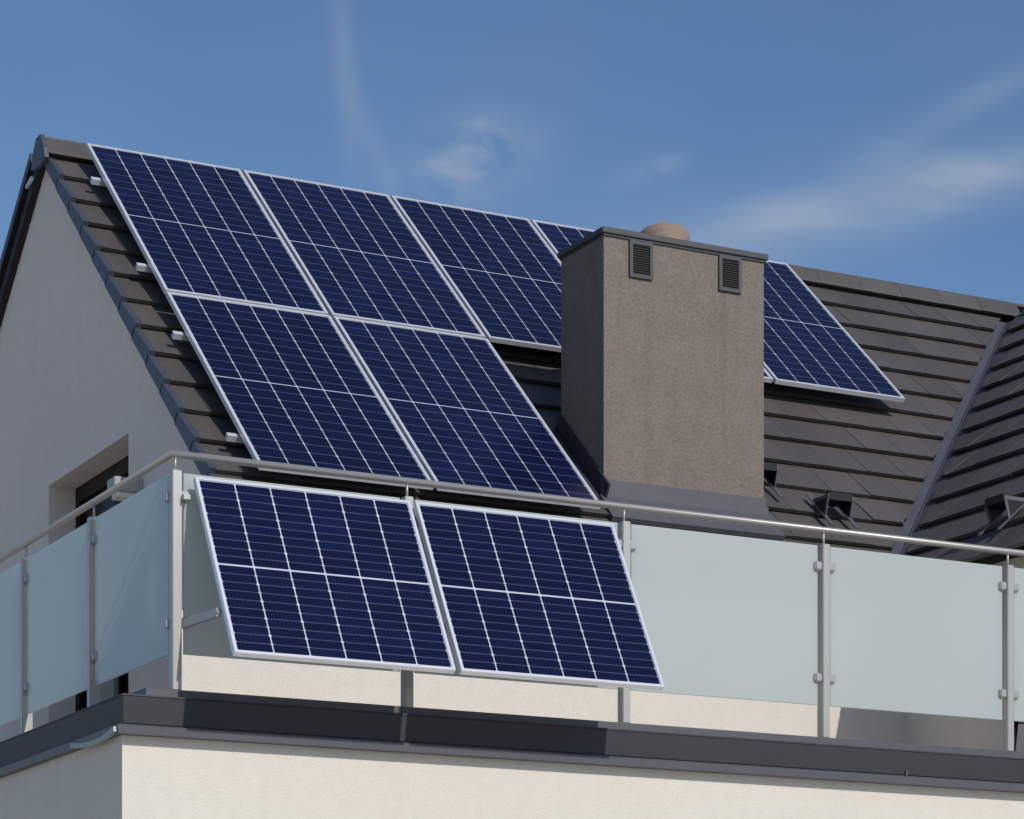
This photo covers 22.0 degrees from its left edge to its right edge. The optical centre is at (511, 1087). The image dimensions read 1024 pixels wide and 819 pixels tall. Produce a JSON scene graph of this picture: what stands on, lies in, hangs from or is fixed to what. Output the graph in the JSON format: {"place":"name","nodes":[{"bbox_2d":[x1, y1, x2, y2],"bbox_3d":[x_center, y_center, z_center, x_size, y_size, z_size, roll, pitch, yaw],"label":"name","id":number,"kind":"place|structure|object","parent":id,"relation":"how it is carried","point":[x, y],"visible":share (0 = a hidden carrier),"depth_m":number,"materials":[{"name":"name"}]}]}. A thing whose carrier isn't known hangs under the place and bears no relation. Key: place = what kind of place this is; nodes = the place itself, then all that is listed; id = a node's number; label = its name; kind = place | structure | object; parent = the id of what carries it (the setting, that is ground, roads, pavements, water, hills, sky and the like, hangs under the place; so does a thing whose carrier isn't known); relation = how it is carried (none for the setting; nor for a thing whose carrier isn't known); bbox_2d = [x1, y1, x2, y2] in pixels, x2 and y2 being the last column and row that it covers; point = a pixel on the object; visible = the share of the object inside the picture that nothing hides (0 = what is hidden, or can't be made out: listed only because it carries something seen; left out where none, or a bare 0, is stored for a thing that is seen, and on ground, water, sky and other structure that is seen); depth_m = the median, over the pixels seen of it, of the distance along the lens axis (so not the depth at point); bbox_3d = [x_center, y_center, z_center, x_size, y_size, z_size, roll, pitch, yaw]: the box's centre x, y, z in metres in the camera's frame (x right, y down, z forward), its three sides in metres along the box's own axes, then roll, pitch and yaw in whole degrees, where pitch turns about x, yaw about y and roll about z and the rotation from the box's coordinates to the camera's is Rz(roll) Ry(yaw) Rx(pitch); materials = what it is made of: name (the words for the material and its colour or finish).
{"place":"outdoors","nodes":[
{"label":"outdoors","id":0,"kind":"place"},
{"bbox_2d":[0,0,1023,303],"label":"sky","id":1,"kind":"structure","parent":0,"point":[875,139],"materials":[{"name":"blue"}]},
{"bbox_2d":[1014,721,1023,750],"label":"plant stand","id":2,"kind":"object","parent":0,"point":[1016,723],"visible":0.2,"depth_m":14.37,"materials":[{"name":"black metal"}]},
{"bbox_3d":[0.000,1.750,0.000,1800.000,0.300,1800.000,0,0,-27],"label":"ground","id":3,"kind":"structure","parent":0,"visible":0},
{"bbox_2d":[0,134,1023,818],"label":"house","id":4,"kind":"structure","parent":3,"relation":"on","point":[646,386],"depth_m":15.69,"materials":[{"name":"white paint"}]},
{"bbox_2d":[90,177,106,186],"bbox_3d":[-0.269,-5.664,17.832,5.382,0.111,0.105,0,0,-27],"label":"mounting rail","id":5,"kind":"object","parent":4,"relation":"attached to","point":[97,181],"visible":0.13,"depth_m":16.57,"materials":[{"name":"metal"}]},
{"bbox_2d":[75,455,128,711],"bbox_3d":[-2.458,-2.788,16.403,0.095,2.176,1.550,0,0,-27],"label":"balcony door","id":6,"kind":"structure","parent":4,"relation":"in","point":[97,485],"depth_m":16.63,"materials":[{"name":"black glass"}]},
{"bbox_2d":[107,476,142,500],"bbox_3d":[-2.262,-3.494,15.419,0.172,0.117,0.140,0,0,-27],"label":"wall lamp","id":7,"kind":"object","parent":4,"relation":"attached to","point":[130,490],"visible":0.51,"depth_m":15.37,"materials":[{"name":"silver metal"}]},
{"bbox_2d":[135,262,152,272],"bbox_3d":[0.125,-4.888,17.076,5.382,0.111,0.105,0,0,-27],"label":"mounting rail","id":8,"kind":"object","parent":4,"relation":"attached to","point":[142,267],"visible":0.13,"depth_m":15.82,"materials":[{"name":"metal"}]},
{"bbox_2d":[86,143,328,314],"bbox_3d":[-1.917,-5.352,16.438,1.046,0.032,1.970,0,42,-27],"label":"solar panel","id":9,"kind":"object","parent":8,"relation":"on","point":[203,229],"visible":1,"depth_m":16.39,"materials":[{"name":"glass"}]},
{"bbox_2d":[243,170,485,337],"bbox_3d":[-0.968,-5.352,16.932,1.046,0.034,1.970,0,42,-27],"label":"solar panel","id":10,"kind":"object","parent":8,"relation":"attached to","point":[361,254],"visible":1,"depth_m":16.88,"materials":[{"name":"blue"}]},
{"bbox_2d":[391,195,560,351],"bbox_3d":[-0.019,-5.352,17.426,1.046,0.034,1.970,0,42,-27],"label":"solar panel","id":11,"kind":"object","parent":8,"relation":"attached to","point":[501,273],"visible":0.83,"depth_m":17.44,"materials":[{"name":"blue"}]},
{"bbox_2d":[531,219,772,382],"bbox_3d":[0.930,-5.352,17.920,1.046,0.034,1.970,0,42,-27],"label":"solar panel","id":12,"kind":"object","parent":8,"relation":"attached to","point":[557,238],"visible":0.1,"depth_m":18.27,"materials":[{"name":"blue"}]},
{"bbox_2d":[764,260,904,402],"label":"solar panel","id":13,"kind":"object","parent":8,"relation":"on","point":[810,342],"visible":0.62,"depth_m":18.21,"materials":[{"name":"blue"}]},
{"bbox_2d":[171,331,188,340],"bbox_3d":[-1.012,-4.321,15.783,2.172,0.111,0.105,0,0,-27],"label":"mounting rail","id":14,"kind":"object","parent":4,"relation":"attached to","point":[176,335],"visible":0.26,"depth_m":15.27,"materials":[{"name":"metal"}]},
{"bbox_2d":[225,432,243,442],"bbox_3d":[-0.619,-3.545,15.027,2.172,0.111,0.105,0,0,-27],"label":"mounting rail","id":15,"kind":"object","parent":4,"relation":"attached to","point":[233,437],"visible":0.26,"depth_m":14.51,"materials":[{"name":"metal"}]},
{"bbox_2d":[166,291,432,489],"bbox_3d":[-1.236,-4.010,15.130,1.046,0.032,1.970,0,42,-27],"label":"solar panel","id":16,"kind":"object","parent":15,"relation":"on","point":[293,387],"visible":0.91,"depth_m":15.09,"materials":[{"name":"blue"}]},
{"bbox_2d":[333,316,600,508],"bbox_3d":[-0.287,-4.010,15.623,1.046,0.034,1.970,0,42,-27],"label":"solar panel","id":17,"kind":"object","parent":15,"relation":"on","point":[461,409],"visible":0.9,"depth_m":15.59,"materials":[{"name":"blue"}]},
{"bbox_2d":[0,450,1023,750],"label":"balcony railing","id":18,"kind":"object","parent":4,"relation":"on","point":[92,604],"visible":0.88,"depth_m":13.05,"materials":[{"name":"glass"}]},
{"bbox_2d":[181,494,221,627],"bbox_3d":[-1.356,-2.319,11.495,0.033,0.584,0.360,0,0,-32],"label":"panel strut","id":19,"kind":"object","parent":18,"relation":"attached to","point":[203,617],"visible":1,"depth_m":11.50,"materials":[{"name":"metal"}]},
{"bbox_2d":[193,476,455,673],"bbox_3d":[-0.828,-2.263,11.660,1.046,0.970,0.031,0,-29,-27],"label":"solar panel","id":20,"kind":"object","parent":18,"relation":"attached to","point":[312,576],"visible":1,"depth_m":11.64,"materials":[{"name":"glass"}]},
{"bbox_2d":[413,501,664,690],"bbox_3d":[0.125,-2.263,12.156,1.046,0.970,0.031,0,-29,-27],"label":"solar panel","id":21,"kind":"object","parent":18,"relation":"attached to","point":[535,597],"visible":1,"depth_m":12.13,"materials":[{"name":"blue"}]},
{"bbox_2d":[764,462,783,497],"bbox_3d":[1.530,-3.778,16.426,0.212,0.246,0.274,0,0,-27],"label":"roof step","id":22,"kind":"object","parent":4,"relation":"on","point":[771,472],"visible":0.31,"depth_m":16.40,"materials":[{"name":"metal"}]},
{"bbox_2d":[806,492,858,528],"bbox_3d":[1.998,-3.589,16.436,0.212,0.246,0.274,0,0,-27],"label":"roof step","id":23,"kind":"object","parent":4,"relation":"on","point":[843,502],"visible":1,"depth_m":16.38,"materials":[{"name":"black metal"}]},
{"bbox_2d":[977,493,1023,535],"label":"roof step","id":24,"kind":"object","parent":4,"relation":"on","point":[996,506],"visible":1,"depth_m":15.38,"materials":[{"name":"metal"}]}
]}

